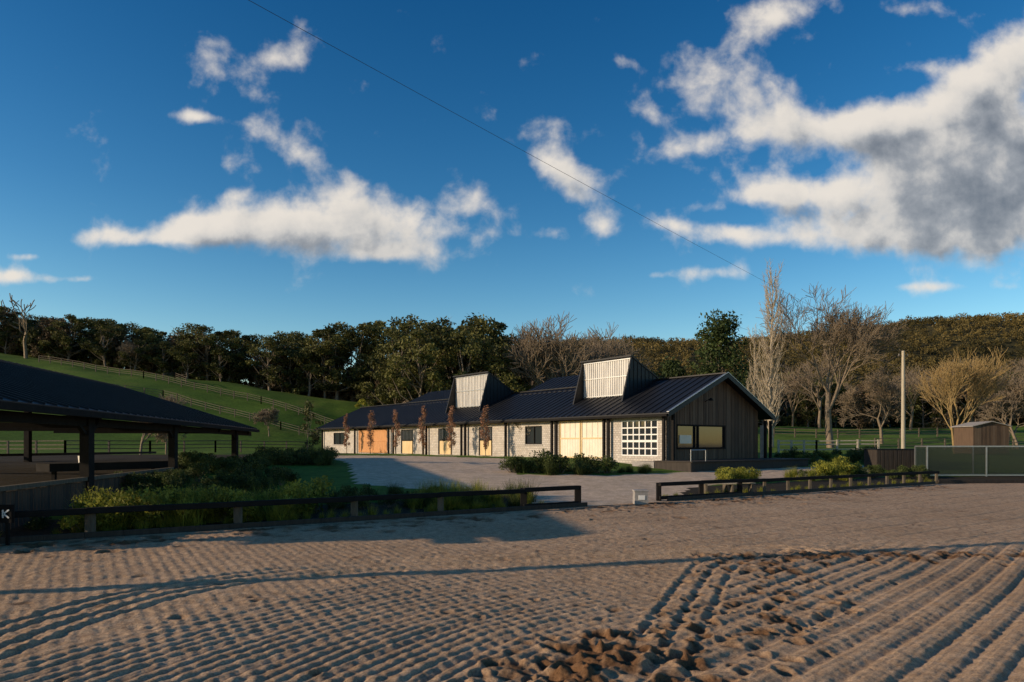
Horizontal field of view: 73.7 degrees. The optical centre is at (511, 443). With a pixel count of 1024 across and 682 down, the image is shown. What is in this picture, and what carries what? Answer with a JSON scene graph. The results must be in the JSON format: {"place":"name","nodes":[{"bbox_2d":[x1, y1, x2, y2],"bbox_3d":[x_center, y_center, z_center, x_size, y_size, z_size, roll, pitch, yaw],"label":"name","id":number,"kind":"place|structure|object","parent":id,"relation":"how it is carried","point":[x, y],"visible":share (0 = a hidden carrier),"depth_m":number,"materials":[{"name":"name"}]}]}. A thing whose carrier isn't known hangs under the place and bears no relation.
{"place":"outdoors","nodes":[
{"label":"outdoors","id":0,"kind":"place"},
{"bbox_2d":[0,483,1023,681],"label":"sand arena ground","id":1,"kind":"structure","parent":0,"point":[917,583],"depth_m":8.90,"materials":[{"name":"beige sand"}]},
{"bbox_2d":[632,489,648,503],"bbox_3d":[4.250,1.775,22.600,0.480,0.490,0.440,0,0,0],"label":"mounting block","id":2,"kind":"object","parent":1,"relation":"on","point":[640,496],"depth_m":22.40,"materials":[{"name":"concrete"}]},
{"bbox_2d":[0,320,1023,536],"bbox_3d":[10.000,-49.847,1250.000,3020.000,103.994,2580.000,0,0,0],"label":"ground terrain","id":3,"kind":"structure","parent":0,"point":[376,471],"depth_m":54.82,"materials":[{"name":"green plant"}]},
{"bbox_2d":[0,505,13,544],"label":"arena letter marker","id":4,"kind":"object","parent":3,"relation":"on","point":[7,515],"visible":0.92,"depth_m":13.40,"materials":[{"name":"plastic"}]},
{"bbox_2d":[0,293,35,357],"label":"dead tree","id":5,"kind":"object","parent":3,"relation":"on","point":[24,334],"visible":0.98,"depth_m":128.95,"materials":[{"name":"brown plant"}]},
{"bbox_2d":[117,341,139,369],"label":"bare tree","id":6,"kind":"object","parent":3,"relation":"on","point":[128,348],"visible":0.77,"depth_m":134.29,"materials":[{"name":"brown plant"}]},
{"bbox_2d":[0,359,259,531],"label":"open sided shelter","id":7,"kind":"object","parent":3,"relation":"on","point":[86,409],"visible":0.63,"depth_m":22.14,"materials":[{"name":"metal"}]},
{"bbox_2d":[0,440,298,453],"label":"paddock fence","id":8,"kind":"object","parent":3,"relation":"on","point":[36,444],"visible":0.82,"depth_m":63.80,"materials":[{"name":"brown wood"}]},
{"bbox_2d":[132,421,167,451],"bbox_3d":[-32.135,-1.222,61.159,4.526,5.250,4.666,0,0,-40],"label":"bare tree","id":9,"kind":"object","parent":3,"relation":"on","point":[160,437],"visible":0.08,"depth_m":61.16,"materials":[{"name":"brown plant"}]},
{"bbox_2d":[146,394,189,453],"bbox_3d":[-31.340,-1.577,61.827,4.969,5.932,5.347,0,0,32],"label":"bare tree","id":10,"kind":"object","parent":3,"relation":"on","point":[173,399],"visible":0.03,"depth_m":61.84,"materials":[{"name":"brown plant"}]},
{"bbox_2d":[163,373,186,383],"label":"paddock fence","id":11,"kind":"object","parent":3,"relation":"on","point":[185,378],"visible":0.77,"depth_m":123.33,"materials":[{"name":"brown wood"}]},
{"bbox_2d":[38,355,332,423],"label":"paddock fence","id":12,"kind":"object","parent":3,"relation":"on","point":[143,373],"visible":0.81,"depth_m":119.93,"materials":[{"name":"brown wood"}]},
{"bbox_2d":[115,384,319,434],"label":"paddock fence","id":13,"kind":"object","parent":3,"relation":"on","point":[219,410],"visible":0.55,"depth_m":106.86,"materials":[{"name":"brown wood"}]},
{"bbox_2d":[178,445,338,473],"bbox_3d":[-11.684,0.668,35.108,6.541,1.448,14.901,0,0,0],"label":"dark hedge row","id":14,"kind":"object","parent":3,"relation":"on","point":[262,458],"visible":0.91,"depth_m":32.92,"materials":[{"name":"green plant"}]},
{"bbox_2d":[250,407,278,436],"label":"bare tree","id":15,"kind":"object","parent":3,"relation":"on","point":[264,415],"visible":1,"depth_m":97.20,"materials":[{"name":"brown plant"}]},
{"bbox_2d":[0,305,543,406],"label":"distant eucalypt treeline","id":16,"kind":"object","parent":3,"relation":"on","point":[409,366],"visible":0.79,"depth_m":136.64,"materials":[{"name":"green plant"}]},
{"bbox_2d":[23,461,540,532],"bbox_3d":[-6.311,1.390,20.216,15.027,1.528,13.615,0,0,0],"label":"garden shrub bed","id":17,"kind":"object","parent":3,"relation":"on","point":[236,484],"visible":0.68,"depth_m":18.60,"materials":[{"name":"green plant"}]},
{"bbox_2d":[299,399,323,449],"bbox_3d":[-10.636,-0.457,35.963,1.079,3.820,1.469,0,0,20],"label":"young tree","id":18,"kind":"object","parent":3,"relation":"on","point":[306,411],"visible":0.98,"depth_m":35.97,"materials":[{"name":"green plant"}]},
{"bbox_2d":[343,413,349,452],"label":"columnar street tree","id":19,"kind":"object","parent":3,"relation":"on","point":[346,428],"visible":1,"depth_m":70.47,"materials":[{"name":"brown plant"}]},
{"bbox_2d":[355,399,373,407],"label":"wattle bush","id":20,"kind":"object","parent":3,"relation":"on","point":[362,402],"visible":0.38,"depth_m":117.98,"materials":[{"name":"green plant"}]},
{"bbox_2d":[367,410,375,453],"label":"columnar street tree","id":21,"kind":"object","parent":3,"relation":"on","point":[372,415],"visible":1,"depth_m":65.90,"materials":[{"name":"brown plant"}]},
{"bbox_2d":[391,409,400,453],"bbox_3d":[-10.439,-0.833,61.648,0.911,4.661,0.995,0,0,-33],"label":"columnar street tree","id":22,"kind":"object","parent":3,"relation":"on","point":[398,434],"visible":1,"depth_m":61.68,"materials":[{"name":"brown plant"}]},
{"bbox_2d":[417,406,427,448],"bbox_3d":[-7.607,-0.917,57.809,0.994,4.775,0.928,0,0,2],"label":"columnar street tree","id":23,"kind":"object","parent":3,"relation":"on","point":[422,429],"visible":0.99,"depth_m":57.72,"materials":[{"name":"brown plant"}]},
{"bbox_2d":[446,405,456,455],"bbox_3d":[-4.829,-0.791,54.072,0.896,4.478,1.011,0,0,8],"label":"columnar street tree","id":24,"kind":"object","parent":3,"relation":"on","point":[452,423],"visible":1,"depth_m":54.00,"materials":[{"name":"brown plant"}]},
{"bbox_2d":[0,476,934,535],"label":"verge grass","id":25,"kind":"structure","parent":3,"relation":"on","point":[330,515],"depth_m":17.86,"materials":[{"name":"green plant"}]},
{"bbox_2d":[479,405,489,456],"bbox_3d":[-2.007,-0.686,50.262,0.884,4.336,0.850,0,0,-19],"label":"columnar street tree","id":26,"kind":"object","parent":3,"relation":"on","point":[486,440],"visible":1,"depth_m":50.16,"materials":[{"name":"brown plant"}]},
{"bbox_2d":[323,416,667,463],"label":"walls","id":27,"kind":"structure","parent":3,"relation":"on","point":[516,441],"depth_m":51.82,"materials":[{"name":"brick"}]},
{"bbox_2d":[358,418,611,457],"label":"doors","id":28,"kind":"structure","parent":27,"relation":"attached to","point":[582,436],"depth_m":45.98,"materials":[{"name":"beige wood"}]},
{"bbox_2d":[334,420,657,455],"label":"windows","id":29,"kind":"structure","parent":27,"relation":"attached to","point":[639,437],"depth_m":41.73,"materials":[{"name":"white glass"}]},
{"bbox_2d":[315,372,775,429],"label":"roof","id":30,"kind":"structure","parent":27,"relation":"on","point":[551,399],"depth_m":49.92,"materials":[{"name":"metal"}]},
{"bbox_2d":[445,371,513,412],"bbox_3d":[-2.925,-4.361,59.928,3.600,3.418,5.400,0,0,-38],"label":"dormer shell","id":31,"kind":"object","parent":30,"relation":"on","point":[495,390],"visible":0.66,"depth_m":57.86},
{"bbox_2d":[455,374,487,407],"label":"dormer glazing","id":32,"kind":"structure","parent":31,"relation":"in","point":[469,391],"depth_m":59.62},
{"bbox_2d":[573,355,658,403],"bbox_3d":[7.075,-4.243,47.119,3.550,3.135,4.800,0,0,-38],"label":"dormer shell","id":33,"kind":"object","parent":30,"relation":"on","point":[639,375],"visible":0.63,"depth_m":45.32},
{"bbox_2d":[583,358,629,398],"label":"dormer glazing","id":34,"kind":"structure","parent":33,"relation":"in","point":[605,378],"depth_m":46.74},
{"bbox_2d":[0,471,1023,543],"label":"arena rail fence","id":35,"kind":"object","parent":3,"relation":"on","point":[89,513],"visible":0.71,"depth_m":18.07,"materials":[{"name":"black wood"}]},
{"bbox_2d":[511,422,530,435],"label":"young tree","id":36,"kind":"object","parent":3,"relation":"on","point":[517,426],"visible":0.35,"depth_m":50.04,"materials":[{"name":"brown plant"}]},
{"bbox_2d":[321,413,771,460],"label":"verandah posts","id":37,"kind":"object","parent":3,"relation":"on","point":[763,441],"visible":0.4,"depth_m":45.09,"materials":[{"name":"wood"}]},
{"bbox_2d":[498,448,652,474],"bbox_3d":[3.697,0.957,33.961,9.178,1.474,4.030,0,0,-15],"label":"lomandra hedge","id":38,"kind":"object","parent":3,"relation":"on","point":[550,463],"visible":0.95,"depth_m":33.10,"materials":[{"name":"green plant"}]},
{"bbox_2d":[659,356,685,377],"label":"conifer tree","id":39,"kind":"object","parent":3,"relation":"on","point":[672,368],"visible":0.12,"depth_m":104.06,"materials":[{"name":"green plant"}]},
{"bbox_2d":[666,381,757,459],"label":"gable cladding","id":40,"kind":"structure","parent":3,"relation":"on","point":[732,410],"depth_m":42.73,"materials":[{"name":"black wood"}]},
{"bbox_2d":[676,398,725,448],"bbox_3d":[11.660,-1.219,41.154,4.760,3.097,0.657,0,0,-38],"label":"gable window","id":41,"kind":"structure","parent":40,"relation":"in","point":[694,436],"depth_m":41.31,"materials":[{"name":"beige glass"}]},
{"bbox_2d":[704,483,735,492],"bbox_3d":[7.862,1.761,26.010,1.240,0.510,0.420,0,0,0],"label":"timber bench","id":42,"kind":"object","parent":3,"relation":"on","point":[731,487],"visible":0.53,"depth_m":25.82,"materials":[{"name":"grey wood"}]},
{"bbox_2d":[632,450,809,471],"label":"deck","id":43,"kind":"structure","parent":3,"relation":"on","point":[705,464],"depth_m":38.83,"materials":[{"name":"concrete"}]},
{"bbox_2d":[684,308,763,403],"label":"round evergreen tree","id":44,"kind":"object","parent":3,"relation":"on","point":[716,338],"visible":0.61,"depth_m":98.38,"materials":[{"name":"green plant"}]},
{"bbox_2d":[723,482,755,491],"bbox_3d":[8.774,1.764,26.510,1.240,0.510,0.420,0,0,0],"label":"timber bench","id":45,"kind":"object","parent":3,"relation":"on","point":[750,486],"visible":0.41,"depth_m":26.32,"materials":[{"name":"grey wood"}]},
{"bbox_2d":[746,322,763,400],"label":"poplar tree","id":46,"kind":"object","parent":3,"relation":"on","point":[753,387],"visible":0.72,"depth_m":77.93,"materials":[{"name":"brown plant"}]},
{"bbox_2d":[502,312,1023,429],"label":"bare winter woodland","id":47,"kind":"object","parent":3,"relation":"on","point":[554,355],"visible":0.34,"depth_m":120.21,"materials":[{"name":"brown plant"}]},
{"bbox_2d":[751,260,785,446],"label":"poplar tree","id":48,"kind":"object","parent":3,"relation":"on","point":[771,399],"visible":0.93,"depth_m":74.87,"materials":[{"name":"brown plant"}]},
{"bbox_2d":[516,311,1023,389],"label":"hill forest","id":49,"kind":"object","parent":3,"relation":"on","point":[686,353],"visible":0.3,"depth_m":439.26,"materials":[{"name":"green plant"}]},
{"bbox_2d":[714,445,932,482],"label":"roadside shrubs","id":50,"kind":"object","parent":3,"relation":"on","point":[827,468],"visible":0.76,"depth_m":36.42,"materials":[{"name":"green plant"}]},
{"bbox_2d":[777,439,879,453],"bbox_3d":[27.314,0.462,59.546,9.938,1.647,1.282,0,0,-12],"label":"paddock fence","id":51,"kind":"object","parent":3,"relation":"on","point":[791,444],"visible":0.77,"depth_m":59.93,"materials":[{"name":"brown wood"}]},
{"bbox_2d":[752,284,908,447],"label":"bare oak tree","id":52,"kind":"object","parent":3,"relation":"on","point":[844,322],"visible":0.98,"depth_m":75.37,"materials":[{"name":"brown plant"}]},
{"bbox_2d":[655,371,1023,428],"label":"hillside scrub","id":53,"kind":"object","parent":3,"relation":"on","point":[806,413],"visible":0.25,"depth_m":131.98,"materials":[{"name":"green plant"}]},
{"bbox_2d":[835,365,908,443],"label":"bare oak tree","id":54,"kind":"object","parent":3,"relation":"on","point":[885,391],"visible":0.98,"depth_m":83.80,"materials":[{"name":"brown plant"}]},
{"bbox_2d":[863,449,928,469],"bbox_3d":[23.994,1.028,42.745,3.235,1.410,1.610,0,0,0],"label":"storage bunker","id":55,"kind":"object","parent":3,"relation":"on","point":[890,459],"visible":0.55,"depth_m":41.97,"materials":[{"name":"wood"}]},
{"bbox_2d":[773,428,1023,440],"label":"paddock fence","id":56,"kind":"object","parent":3,"relation":"on","point":[859,434],"visible":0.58,"depth_m":93.11,"materials":[{"name":"brown wood"}]},
{"bbox_2d":[898,351,907,448],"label":"power pole","id":57,"kind":"object","parent":3,"relation":"on","point":[903,443],"visible":0.93,"depth_m":66.88,"materials":[{"name":"wood"}]},
{"bbox_2d":[874,438,1023,449],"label":"paddock fence","id":58,"kind":"object","parent":3,"relation":"on","point":[944,442],"visible":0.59,"depth_m":72.46,"materials":[{"name":"brown wood"}]},
{"bbox_2d":[914,345,1016,453],"bbox_3d":[40.706,-3.629,61.385,7.850,9.854,8.570,0,0,31],"label":"golden willow tree","id":59,"kind":"object","parent":3,"relation":"on","point":[959,378],"visible":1,"depth_m":60.99,"materials":[{"name":"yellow plant"}]},
{"bbox_2d":[914,446,1023,476],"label":"sided pen","id":60,"kind":"object","parent":3,"relation":"on","point":[985,474],"visible":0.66,"depth_m":37.98,"materials":[{"name":"metal"}]},
{"bbox_2d":[951,421,1011,453],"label":"timber shed","id":61,"kind":"structure","parent":3,"relation":"on","point":[988,433],"depth_m":58.00,"materials":[{"name":"wood"}]},
{"bbox_2d":[976,372,1023,448],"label":"bare oak tree","id":62,"kind":"object","parent":3,"relation":"on","point":[1009,404],"visible":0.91,"depth_m":76.62,"materials":[{"name":"brown plant"}]},
{"bbox_3d":[-22.400,-3.950,-4.983,1.015,12.900,0.364,0,0,0],"label":"power pole","id":63,"kind":"object","parent":3,"relation":"on","visible":0},
{"bbox_2d":[249,0,900,351],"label":"overhead cable","id":64,"kind":"object","parent":63,"relation":"attached to","point":[511,144],"visible":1,"depth_m":20.55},
{"bbox_2d":[0,0,1023,383],"label":"sky","id":65,"kind":"structure","parent":0,"point":[221,165],"materials":[{"name":"blue"}]}
]}

